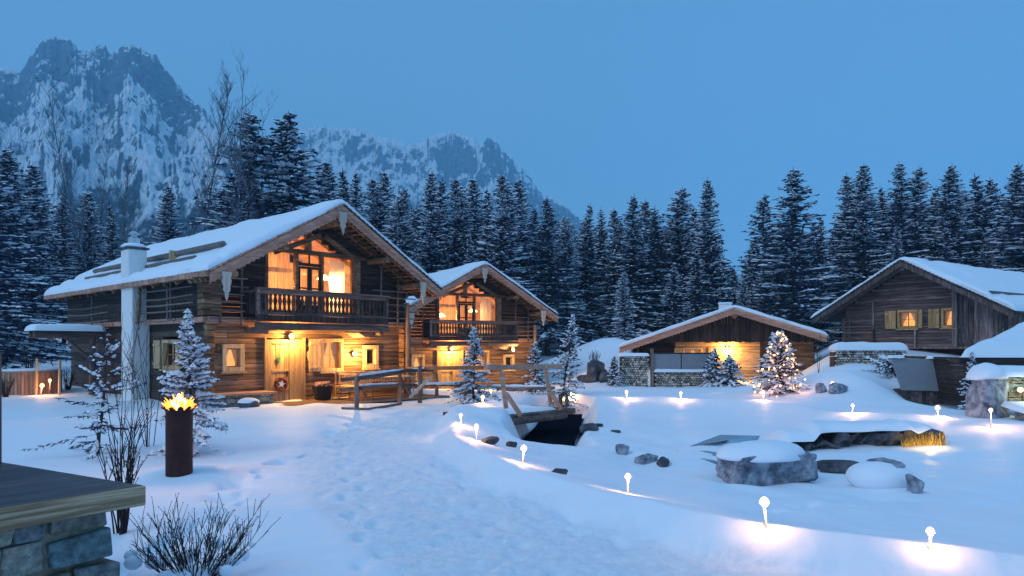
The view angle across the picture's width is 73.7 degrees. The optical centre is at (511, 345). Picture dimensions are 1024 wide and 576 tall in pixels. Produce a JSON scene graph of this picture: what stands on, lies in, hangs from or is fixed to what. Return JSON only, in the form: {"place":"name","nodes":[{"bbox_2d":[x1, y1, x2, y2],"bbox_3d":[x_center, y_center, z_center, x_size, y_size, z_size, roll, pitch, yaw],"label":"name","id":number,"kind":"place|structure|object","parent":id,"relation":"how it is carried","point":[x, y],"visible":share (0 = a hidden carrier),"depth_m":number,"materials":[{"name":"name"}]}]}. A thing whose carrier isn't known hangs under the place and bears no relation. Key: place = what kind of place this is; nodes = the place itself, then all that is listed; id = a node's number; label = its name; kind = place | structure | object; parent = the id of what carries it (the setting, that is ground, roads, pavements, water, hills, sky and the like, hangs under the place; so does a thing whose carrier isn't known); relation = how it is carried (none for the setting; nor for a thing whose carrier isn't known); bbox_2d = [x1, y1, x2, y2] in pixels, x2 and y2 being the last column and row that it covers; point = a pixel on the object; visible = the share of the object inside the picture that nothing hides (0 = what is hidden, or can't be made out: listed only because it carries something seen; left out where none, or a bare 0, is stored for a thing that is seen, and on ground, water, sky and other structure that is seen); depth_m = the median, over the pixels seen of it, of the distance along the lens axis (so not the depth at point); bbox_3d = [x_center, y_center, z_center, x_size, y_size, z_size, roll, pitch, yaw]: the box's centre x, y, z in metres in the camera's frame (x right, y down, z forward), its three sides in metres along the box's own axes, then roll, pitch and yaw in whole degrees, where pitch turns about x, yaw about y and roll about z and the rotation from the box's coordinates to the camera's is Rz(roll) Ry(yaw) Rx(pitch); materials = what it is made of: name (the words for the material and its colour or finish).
{"place":"outdoors","nodes":[
{"label":"outdoors","id":0,"kind":"place"},
{"bbox_2d":[0,35,329,241],"bbox_3d":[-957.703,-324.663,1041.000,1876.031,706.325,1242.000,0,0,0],"label":"mountain","id":1,"kind":"structure","parent":0,"point":[142,107],"depth_m":1105.40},
{"bbox_2d":[252,124,612,271],"bbox_3d":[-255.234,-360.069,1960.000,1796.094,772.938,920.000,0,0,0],"label":"mountain ridge","id":2,"kind":"structure","parent":0,"point":[449,156],"depth_m":2210.79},
{"bbox_2d":[0,0,1023,280],"label":"sky","id":3,"kind":"structure","parent":0,"point":[603,104],"materials":[{"name":"blue"}]},
{"bbox_2d":[2,335,1023,575],"bbox_3d":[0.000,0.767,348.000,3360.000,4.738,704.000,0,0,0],"label":"snow ground","id":4,"kind":"structure","parent":0,"point":[426,487],"depth_m":9.58,"materials":[{"name":"snow"}]},
{"bbox_2d":[2,368,62,394],"bbox_3d":[-18.950,1.425,26.900,2.120,1.050,2.120,0,0,0],"label":"wooden fence","id":5,"kind":"object","parent":4,"relation":"on","point":[24,381],"visible":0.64,"depth_m":26.09,"materials":[{"name":"brown"}]},
{"bbox_2d":[0,166,70,369],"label":"spruce tree","id":6,"kind":"object","parent":4,"relation":"on","point":[11,250],"visible":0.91,"depth_m":33.43,"materials":[{"name":"green plant"}]},
{"bbox_2d":[0,146,75,361],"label":"spruce tree","id":7,"kind":"object","parent":4,"relation":"on","point":[8,164],"visible":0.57,"depth_m":40.18,"materials":[{"name":"green plant"}]},
{"bbox_2d":[1,163,81,353],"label":"spruce tree","id":8,"kind":"object","parent":4,"relation":"on","point":[33,173],"visible":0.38,"depth_m":44.00,"materials":[{"name":"green plant"}]},
{"bbox_2d":[28,192,82,346],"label":"spruce tree","id":9,"kind":"object","parent":4,"relation":"on","point":[60,254],"visible":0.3,"depth_m":47.85,"materials":[{"name":"green plant"}]},
{"bbox_2d":[0,462,145,575],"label":"stone pillar","id":10,"kind":"structure","parent":4,"relation":"on","point":[53,523],"depth_m":4.15,"materials":[{"name":"stone"}]},
{"bbox_2d":[34,54,112,271],"bbox_3d":[-26.878,-8.677,42.114,4.000,19.163,4.285,0,0,17],"label":"bare tree","id":11,"kind":"object","parent":4,"relation":"on","point":[77,237],"visible":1,"depth_m":42.15,"materials":[{"name":"brown plant"}]},
{"bbox_2d":[48,191,113,323],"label":"spruce tree","id":12,"kind":"object","parent":4,"relation":"on","point":[95,228],"visible":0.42,"depth_m":45.71,"materials":[{"name":"green plant"}]},
{"bbox_2d":[20,333,146,460],"bbox_3d":[-7.244,0.981,11.831,1.843,2.392,1.898,0,0,0],"label":"young fir","id":13,"kind":"object","parent":4,"relation":"on","point":[99,424],"visible":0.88,"depth_m":11.73,"materials":[{"name":"green plant"}]},
{"bbox_2d":[66,125,116,268],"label":"bare tree","id":14,"kind":"object","parent":4,"relation":"on","point":[101,189],"visible":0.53,"depth_m":52.45,"materials":[{"name":"brown plant"}]},
{"bbox_2d":[99,203,123,261],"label":"spruce tree","id":15,"kind":"object","parent":4,"relation":"on","point":[112,225],"visible":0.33,"depth_m":51.89,"materials":[{"name":"green plant"}]},
{"bbox_2d":[92,398,155,534],"bbox_3d":[-3.944,1.265,6.959,0.548,1.444,0.514,0,0,-27],"label":"bundled shrub","id":16,"kind":"object","parent":4,"relation":"on","point":[121,524],"visible":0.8,"depth_m":6.97,"materials":[{"name":"plant"}]},
{"bbox_2d":[110,150,141,257],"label":"bare tree","id":17,"kind":"object","parent":4,"relation":"on","point":[121,200],"visible":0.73,"depth_m":48.03,"materials":[{"name":"brown plant"}]},
{"bbox_2d":[87,286,185,466],"bbox_3d":[-5.922,0.504,10.686,1.020,2.864,1.217,0,0,16],"label":"bare shrub","id":18,"kind":"object","parent":4,"relation":"on","point":[131,388],"visible":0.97,"depth_m":10.53,"materials":[{"name":"plant"}]},
{"bbox_2d":[119,300,180,446],"bbox_3d":[-6.616,0.489,12.627,0.992,2.867,1.307,0,0,-37],"label":"bare shrub","id":19,"kind":"object","parent":4,"relation":"on","point":[146,437],"visible":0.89,"depth_m":12.56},
{"bbox_2d":[140,184,186,244],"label":"spruce tree","id":20,"kind":"object","parent":4,"relation":"on","point":[168,207],"visible":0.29,"depth_m":59.63,"materials":[{"name":"green plant"}]},
{"bbox_2d":[161,393,196,476],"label":"fire column","id":21,"kind":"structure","parent":4,"relation":"on","point":[179,409],"depth_m":9.31,"materials":[{"name":"metal"}]},
{"bbox_2d":[146,308,228,456],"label":"young fir","id":22,"kind":"object","parent":4,"relation":"on","point":[179,379],"visible":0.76,"depth_m":11.90,"materials":[{"name":"green plant"}]},
{"bbox_2d":[120,493,280,575],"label":"bare shrub","id":23,"kind":"object","parent":4,"relation":"on","point":[184,558],"visible":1,"depth_m":5.58,"materials":[{"name":"brown plant"}]},
{"bbox_2d":[190,63,236,234],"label":"bare tree","id":24,"kind":"object","parent":4,"relation":"on","point":[220,146],"visible":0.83,"depth_m":45.40,"materials":[{"name":"brown plant"}]},
{"bbox_2d":[24,199,442,404],"bbox_3d":[-12.226,-1.243,27.429,15.753,7.487,11.138,0,0,41],"label":"balcony chalet","id":25,"kind":"object","parent":4,"relation":"on","point":[237,289],"visible":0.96,"depth_m":23.65,"materials":[{"name":"brown wood"}]},
{"bbox_2d":[153,340,184,370],"bbox_3d":[-11.384,0.327,22.816,2.392,1.055,0.290,0,0,41],"label":"window","id":26,"kind":"structure","parent":25,"relation":"in","point":[157,353],"depth_m":23.16,"materials":[{"name":"brown wood"}]},
{"bbox_2d":[218,344,246,373],"bbox_3d":[-8.935,0.412,21.674,0.550,0.925,0.820,0,0,41],"label":"window","id":27,"kind":"structure","parent":25,"relation":"in","point":[233,355],"depth_m":21.71,"materials":[{"name":"brown wood"}]},
{"bbox_2d":[271,344,288,401],"bbox_3d":[-7.731,1.150,22.762,0.125,2.400,0.644,0,0,41],"label":"door","id":28,"kind":"structure","parent":25,"relation":"in","point":[281,369],"depth_m":22.79,"materials":[{"name":"brown wood"}]},
{"bbox_2d":[299,255,320,316],"bbox_3d":[-7.011,-2.015,23.611,0.090,2.230,0.890,0,0,41],"label":"balcony door","id":29,"kind":"structure","parent":25,"relation":"in","point":[311,267],"depth_m":23.60,"materials":[{"name":"brown wood"}]},
{"bbox_2d":[263,232,366,316],"bbox_3d":[-6.870,-2.410,23.787,0.310,3.180,4.180,0,0,41],"label":"window","id":30,"kind":"structure","parent":25,"relation":"in","point":[355,270],"depth_m":23.90,"materials":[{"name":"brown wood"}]},
{"bbox_2d":[309,338,345,373],"bbox_3d":[-6.678,0.362,24.234,0.570,1.225,1.496,0,0,41],"label":"window","id":31,"kind":"structure","parent":25,"relation":"in","point":[325,355],"depth_m":24.29,"materials":[{"name":"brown wood"}]},
{"bbox_2d":[358,345,380,369],"bbox_3d":[-5.422,0.442,25.682,0.550,0.925,0.800,0,0,41],"label":"window","id":32,"kind":"structure","parent":25,"relation":"in","point":[374,365],"depth_m":25.63,"materials":[{"name":"brown wood"}]},
{"bbox_2d":[197,45,272,230],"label":"bare tree","id":33,"kind":"object","parent":4,"relation":"on","point":[237,177],"visible":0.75,"depth_m":42.81,"materials":[{"name":"brown plant"}]},
{"bbox_2d":[188,112,288,348],"bbox_3d":[-18.790,-7.607,47.165,12.941,17.420,13.246,0,0,37],"label":"spruce tree","id":34,"kind":"object","parent":4,"relation":"on","point":[225,223],"visible":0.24,"depth_m":46.40,"materials":[{"name":"green plant"}]},
{"bbox_2d":[202,390,276,407],"bbox_3d":[-8.513,1.832,21.191,0.760,0.744,2.250,0,0,41],"label":"stone bench","id":35,"kind":"object","parent":4,"relation":"on","point":[231,399],"visible":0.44,"depth_m":20.92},
{"bbox_2d":[214,82,265,222],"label":"bare tree","id":36,"kind":"object","parent":4,"relation":"on","point":[234,129],"visible":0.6,"depth_m":45.22,"materials":[{"name":"brown plant"}]},
{"bbox_2d":[235,110,337,348],"bbox_3d":[-14.875,-7.288,47.542,14.348,17.851,14.686,0,0,-17],"label":"spruce tree","id":37,"kind":"object","parent":4,"relation":"on","point":[288,177],"visible":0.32,"depth_m":46.54,"materials":[{"name":"green plant"}]},
{"bbox_2d":[306,159,345,202],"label":"spruce tree","id":38,"kind":"object","parent":4,"relation":"on","point":[326,172],"visible":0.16,"depth_m":57.85,"materials":[{"name":"green plant"}]},
{"bbox_2d":[344,171,367,216],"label":"spruce tree","id":39,"kind":"object","parent":4,"relation":"on","point":[357,204],"visible":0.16,"depth_m":55.88,"materials":[{"name":"green plant"}]},
{"bbox_2d":[274,393,449,405],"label":"terrace deck","id":40,"kind":"structure","parent":4,"relation":"on","point":[388,398],"depth_m":23.50,"materials":[{"name":"brown wood"}]},
{"bbox_2d":[362,178,396,237],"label":"spruce tree","id":41,"kind":"object","parent":4,"relation":"on","point":[374,215],"visible":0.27,"depth_m":57.80,"materials":[{"name":"green plant"}]},
{"bbox_2d":[371,172,407,249],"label":"spruce tree","id":42,"kind":"object","parent":4,"relation":"on","point":[384,182],"visible":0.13,"depth_m":61.86,"materials":[{"name":"green plant"}]},
{"bbox_2d":[381,188,431,269],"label":"spruce tree","id":43,"kind":"object","parent":4,"relation":"on","point":[398,224],"visible":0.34,"depth_m":55.64,"materials":[{"name":"green plant"}]},
{"bbox_2d":[404,172,456,272],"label":"spruce tree","id":44,"kind":"object","parent":4,"relation":"on","point":[427,235],"visible":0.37,"depth_m":54.80,"materials":[{"name":"green plant"}]},
{"bbox_2d":[419,179,453,272],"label":"spruce tree","id":45,"kind":"object","parent":4,"relation":"on","point":[441,188],"visible":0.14,"depth_m":59.80,"materials":[{"name":"green plant"}]},
{"bbox_2d":[339,365,554,409],"bbox_3d":[-2.409,1.395,22.837,6.733,1.565,4.465,0,0,-18],"label":"rustic fence","id":46,"kind":"object","parent":4,"relation":"on","point":[419,384],"visible":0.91,"depth_m":22.14,"materials":[{"name":"brown wood"}]},
{"bbox_2d":[433,176,481,269],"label":"spruce tree","id":47,"kind":"object","parent":4,"relation":"on","point":[459,237],"visible":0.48,"depth_m":55.71,"materials":[{"name":"green plant"}]},
{"bbox_2d":[442,176,492,265],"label":"spruce tree","id":48,"kind":"object","parent":4,"relation":"on","point":[474,200],"visible":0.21,"depth_m":57.84,"materials":[{"name":"green plant"}]},
{"bbox_2d":[380,261,558,388],"bbox_3d":[-4.801,-0.728,41.127,9.235,7.458,13.758,0,0,-30],"label":"balcony chalet","id":49,"kind":"object","parent":4,"relation":"on","point":[507,313],"visible":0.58,"depth_m":36.20,"materials":[{"name":"brown wood"}]},
{"bbox_2d":[436,281,504,336],"bbox_3d":[-2.248,-1.910,36.336,4.180,3.180,0.310,0,0,-30],"label":"window","id":50,"kind":"structure","parent":49,"relation":"in","point":[498,316],"depth_m":36.40,"materials":[{"name":"brown wood"}]},
{"bbox_2d":[444,326,501,403],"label":"young fir","id":51,"kind":"object","parent":4,"relation":"on","point":[474,349],"visible":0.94,"depth_m":22.91,"materials":[{"name":"green plant"}]},
{"bbox_2d":[443,364,575,424],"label":"foot bridge","id":52,"kind":"structure","parent":4,"relation":"on","point":[522,414],"depth_m":19.17,"materials":[{"name":"brown"}]},
{"bbox_2d":[473,174,548,350],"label":"spruce tree","id":53,"kind":"object","parent":4,"relation":"on","point":[503,239],"visible":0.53,"depth_m":53.74,"materials":[{"name":"green plant"}]},
{"bbox_2d":[503,180,559,354],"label":"spruce tree","id":54,"kind":"object","parent":4,"relation":"on","point":[523,238],"visible":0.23,"depth_m":57.56,"materials":[{"name":"green plant"}]},
{"bbox_2d":[516,341,553,394],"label":"young fir","id":55,"kind":"object","parent":4,"relation":"on","point":[534,355],"visible":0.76,"depth_m":26.92,"materials":[{"name":"green plant"}]},
{"bbox_2d":[521,197,594,355],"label":"spruce tree","id":56,"kind":"object","parent":4,"relation":"on","point":[549,228],"visible":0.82,"depth_m":55.84,"materials":[{"name":"green plant"}]},
{"bbox_2d":[542,314,587,410],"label":"young fir","id":57,"kind":"object","parent":4,"relation":"on","point":[570,330],"visible":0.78,"depth_m":25.91,"materials":[{"name":"green plant"}]},
{"bbox_2d":[541,216,596,352],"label":"spruce tree","id":58,"kind":"object","parent":4,"relation":"on","point":[568,263],"visible":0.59,"depth_m":57.79,"materials":[{"name":"green plant"}]},
{"bbox_2d":[558,219,610,344],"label":"spruce tree","id":59,"kind":"object","parent":4,"relation":"on","point":[581,232],"visible":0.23,"depth_m":61.19,"materials":[{"name":"green plant"}]},
{"bbox_2d":[562,204,613,342],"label":"spruce tree","id":60,"kind":"object","parent":4,"relation":"on","point":[590,238],"visible":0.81,"depth_m":59.75,"materials":[{"name":"green plant"}]},
{"bbox_2d":[578,209,641,340],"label":"spruce tree","id":61,"kind":"object","parent":4,"relation":"on","point":[616,239],"visible":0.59,"depth_m":59.77,"materials":[{"name":"green plant"}]},
{"bbox_2d":[606,271,642,340],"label":"spruce tree","id":62,"kind":"object","parent":4,"relation":"on","point":[622,293],"visible":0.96,"depth_m":50.81,"materials":[{"name":"green plant"}]},
{"bbox_2d":[594,195,668,338],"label":"spruce tree","id":63,"kind":"object","parent":4,"relation":"on","point":[633,233],"visible":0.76,"depth_m":57.73,"materials":[{"name":"green plant"}]},
{"bbox_2d":[618,353,648,386],"bbox_3d":[5.927,1.250,33.250,1.453,1.813,0.660,0,0,0],"label":"firewood stack","id":64,"kind":"object","parent":4,"relation":"on","point":[633,368],"visible":0.96,"depth_m":33.02,"materials":[{"name":"white"}]},
{"bbox_2d":[609,200,678,337],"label":"spruce tree","id":65,"kind":"object","parent":4,"relation":"on","point":[645,215],"visible":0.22,"depth_m":61.71,"materials":[{"name":"green plant"}]},
{"bbox_2d":[634,208,685,330],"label":"spruce tree","id":66,"kind":"object","parent":4,"relation":"on","point":[655,232],"visible":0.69,"depth_m":59.80,"materials":[{"name":"green plant"}]},
{"bbox_2d":[650,262,694,339],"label":"spruce tree","id":67,"kind":"object","parent":4,"relation":"on","point":[681,309],"visible":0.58,"depth_m":53.39,"materials":[{"name":"green plant"}]},
{"bbox_2d":[638,188,722,334],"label":"spruce tree","id":68,"kind":"object","parent":4,"relation":"on","point":[676,248],"visible":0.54,"depth_m":59.53,"materials":[{"name":"green plant"}]},
{"bbox_2d":[650,349,712,386],"bbox_3d":[8.230,1.175,33.050,3.040,2.050,0.140,0,0,0],"label":"terrace screen","id":69,"kind":"object","parent":4,"relation":"on","point":[677,360],"visible":0.71,"depth_m":33.08,"materials":[{"name":"grey glass"}]},
{"bbox_2d":[654,369,713,387],"bbox_3d":[8.325,1.636,33.250,2.950,1.042,0.660,0,0,0],"label":"firewood stack","id":70,"kind":"object","parent":4,"relation":"on","point":[677,378],"visible":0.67,"depth_m":33.01,"materials":[{"name":"white"}]},
{"bbox_2d":[682,243,715,319],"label":"spruce tree","id":71,"kind":"object","parent":4,"relation":"on","point":[699,299],"visible":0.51,"depth_m":55.80,"materials":[{"name":"green plant"}]},
{"bbox_2d":[672,180,739,339],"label":"spruce tree","id":72,"kind":"object","parent":4,"relation":"on","point":[710,242],"visible":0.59,"depth_m":57.55,"materials":[{"name":"green plant"}]},
{"bbox_2d":[698,348,727,386],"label":"young fir","id":73,"kind":"object","parent":4,"relation":"on","point":[711,363],"visible":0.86,"depth_m":32.06,"materials":[{"name":"green plant"}]},
{"bbox_2d":[618,302,827,380],"bbox_3d":[12.716,-0.100,41.695,10.854,5.000,10.486,0,0,18],"label":"cabin","id":74,"kind":"object","parent":4,"relation":"on","point":[735,331],"visible":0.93,"depth_m":37.53,"materials":[{"name":"brown wood"}]},
{"bbox_2d":[692,435,758,445],"bbox_3d":[4.970,2.215,15.678,1.053,0.117,2.164,0,0,35],"label":"ice patch","id":75,"kind":"object","parent":4,"relation":"on","point":[728,439],"visible":0.91,"depth_m":16.01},
{"bbox_2d":[710,354,748,386],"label":"young fir","id":76,"kind":"object","parent":4,"relation":"on","point":[730,365],"visible":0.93,"depth_m":31.48,"materials":[{"name":"green plant"}]},
{"bbox_2d":[715,439,818,485],"bbox_3d":[4.312,2.050,11.710,1.680,0.853,1.142,0,0,-14],"label":"boulder","id":77,"kind":"object","parent":4,"relation":"on","point":[764,462],"visible":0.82,"depth_m":11.36,"materials":[{"name":"white"}]},
{"bbox_2d":[717,193,816,350],"bbox_3d":[21.145,-4.997,56.197,9.276,15.065,9.494,0,0,3],"label":"spruce tree","id":78,"kind":"object","parent":4,"relation":"on","point":[761,206],"visible":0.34,"depth_m":55.81,"materials":[{"name":"green plant"}]},
{"bbox_2d":[749,266,786,319],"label":"spruce tree","id":79,"kind":"object","parent":4,"relation":"on","point":[766,279],"visible":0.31,"depth_m":54.03,"materials":[{"name":"green plant"}]},
{"bbox_2d":[749,330,809,395],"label":"young fir","id":80,"kind":"object","parent":4,"relation":"on","point":[780,359],"visible":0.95,"depth_m":25.39,"materials":[{"name":"white plant"}]},
{"bbox_2d":[738,169,850,353],"bbox_3d":[21.054,-5.822,52.529,11.772,15.793,11.501,0,0,-12],"label":"spruce tree","id":81,"kind":"object","parent":4,"relation":"on","point":[794,266],"visible":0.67,"depth_m":51.64,"materials":[{"name":"green plant"}]},
{"bbox_2d":[798,216,841,343],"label":"spruce tree","id":82,"kind":"object","parent":4,"relation":"on","point":[821,227],"visible":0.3,"depth_m":57.82,"materials":[{"name":"green plant"}]},
{"bbox_2d":[816,460,859,472],"bbox_3d":[6.039,2.240,12.650,0.856,0.228,0.433,0,0,6],"label":"flat stone","id":83,"kind":"object","parent":4,"relation":"on","point":[842,466],"visible":0.8,"depth_m":12.55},
{"bbox_2d":[815,172,873,303],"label":"spruce tree","id":84,"kind":"object","parent":4,"relation":"on","point":[846,188],"visible":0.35,"depth_m":53.88,"materials":[{"name":"green plant"}]},
{"bbox_2d":[763,418,944,450],"bbox_3d":[7.418,2.181,15.666,3.552,1.083,2.347,0,0,0],"label":"rock ledge","id":85,"kind":"object","parent":4,"relation":"on","point":[807,435],"visible":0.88,"depth_m":14.85,"materials":[{"name":"white"}]},
{"bbox_2d":[817,165,903,337],"bbox_3d":[26.718,-7.088,51.913,7.629,13.858,7.042,0,0,8],"label":"spruce tree","id":86,"kind":"object","parent":4,"relation":"on","point":[864,235],"visible":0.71,"depth_m":51.83,"materials":[{"name":"green plant"}]},
{"bbox_2d":[828,342,908,366],"bbox_3d":[15.900,0.387,30.500,3.300,1.130,0.760,0,0,0],"label":"firewood stack","id":87,"kind":"object","parent":4,"relation":"on","point":[841,353],"visible":0.75,"depth_m":30.21,"materials":[{"name":"white"}]},
{"bbox_2d":[845,457,914,488],"bbox_3d":[5.950,2.099,11.013,1.035,0.555,0.856,0,0,0],"label":"snow hummock","id":88,"kind":"object","parent":4,"relation":"on","point":[879,473],"visible":0.91,"depth_m":10.76,"materials":[{"name":"white"}]},
{"bbox_2d":[862,354,910,380],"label":"young fir","id":89,"kind":"object","parent":4,"relation":"on","point":[886,365],"visible":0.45,"depth_m":27.33,"materials":[{"name":"green plant"}]},
{"bbox_2d":[866,163,948,336],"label":"spruce tree","id":90,"kind":"object","parent":4,"relation":"on","point":[900,186],"visible":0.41,"depth_m":51.80,"materials":[{"name":"green plant"}]},
{"bbox_2d":[811,257,1023,354],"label":"plank barn","id":91,"kind":"structure","parent":4,"relation":"on","point":[912,301],"depth_m":34.14,"materials":[{"name":"brown wood"}]},
{"bbox_2d":[885,309,921,329],"bbox_3d":[20.141,-1.308,34.923,0.570,1.025,1.842,0,0,-33],"label":"window","id":92,"kind":"structure","parent":91,"relation":"in","point":[906,319],"depth_m":34.99,"materials":[{"name":"brown wood"}]},
{"bbox_2d":[928,308,957,328],"bbox_3d":[21.154,-1.308,33.356,0.570,1.025,1.316,0,0,-33],"label":"window","id":93,"kind":"structure","parent":91,"relation":"in","point":[946,313],"depth_m":33.37,"materials":[{"name":"brown wood"}]},
{"bbox_2d":[886,355,948,403],"bbox_3d":[15.045,1.234,25.277,2.680,1.773,1.360,0,0,-4],"label":"covered pool box","id":94,"kind":"object","parent":4,"relation":"on","point":[917,380],"visible":0.81,"depth_m":24.72,"materials":[{"name":"grey wood"}]},
{"bbox_2d":[888,167,957,262],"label":"spruce tree","id":95,"kind":"object","parent":4,"relation":"on","point":[917,180],"visible":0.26,"depth_m":53.67,"materials":[{"name":"green plant"}]},
{"bbox_2d":[900,432,947,446],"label":"dry reeds","id":96,"kind":"object","parent":4,"relation":"on","point":[918,441],"visible":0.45,"depth_m":14.65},
{"bbox_2d":[913,165,998,336],"bbox_3d":[33.217,-7.004,52.005,7.724,13.866,8.368,0,0,2],"label":"spruce tree","id":97,"kind":"object","parent":4,"relation":"on","point":[949,204],"visible":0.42,"depth_m":51.63,"materials":[{"name":"green plant"}]},
{"bbox_2d":[904,322,1023,406],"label":"shed","id":98,"kind":"structure","parent":4,"relation":"on","point":[1005,347],"depth_m":23.38,"materials":[{"name":"white"}]},
{"bbox_2d":[953,172,1015,311],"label":"spruce tree","id":99,"kind":"object","parent":4,"relation":"on","point":[978,199],"visible":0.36,"depth_m":53.74,"materials":[{"name":"green plant"}]},
{"bbox_2d":[959,179,1011,337],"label":"spruce tree","id":100,"kind":"object","parent":4,"relation":"on","point":[991,187],"visible":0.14,"depth_m":55.85,"materials":[{"name":"green plant"}]},
{"bbox_2d":[965,363,1009,418],"bbox_3d":[12.763,1.312,18.326,1.053,1.711,0.930,0,0,-17],"label":"standing stone","id":101,"kind":"object","parent":4,"relation":"on","point":[987,389],"visible":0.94,"depth_m":18.06,"materials":[{"name":"white"}]},
{"bbox_2d":[963,163,1023,336],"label":"spruce tree","id":102,"kind":"object","parent":4,"relation":"on","point":[1017,173],"visible":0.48,"depth_m":49.89,"materials":[{"name":"green plant"}]},
{"bbox_2d":[963,178,1023,333],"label":"spruce tree","id":103,"kind":"object","parent":4,"relation":"on","point":[1016,236],"visible":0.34,"depth_m":48.60,"materials":[{"name":"green plant"}]},
{"bbox_2d":[998,365,1023,401],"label":"dry stone wall","id":104,"kind":"structure","parent":4,"relation":"on","point":[1015,379],"depth_m":18.34,"materials":[{"name":"white"}]},
{"bbox_2d":[522,414,581,445],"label":"stream water","id":105,"kind":"structure","parent":0,"point":[566,431],"depth_m":20.34,"materials":[{"name":"liquid"}]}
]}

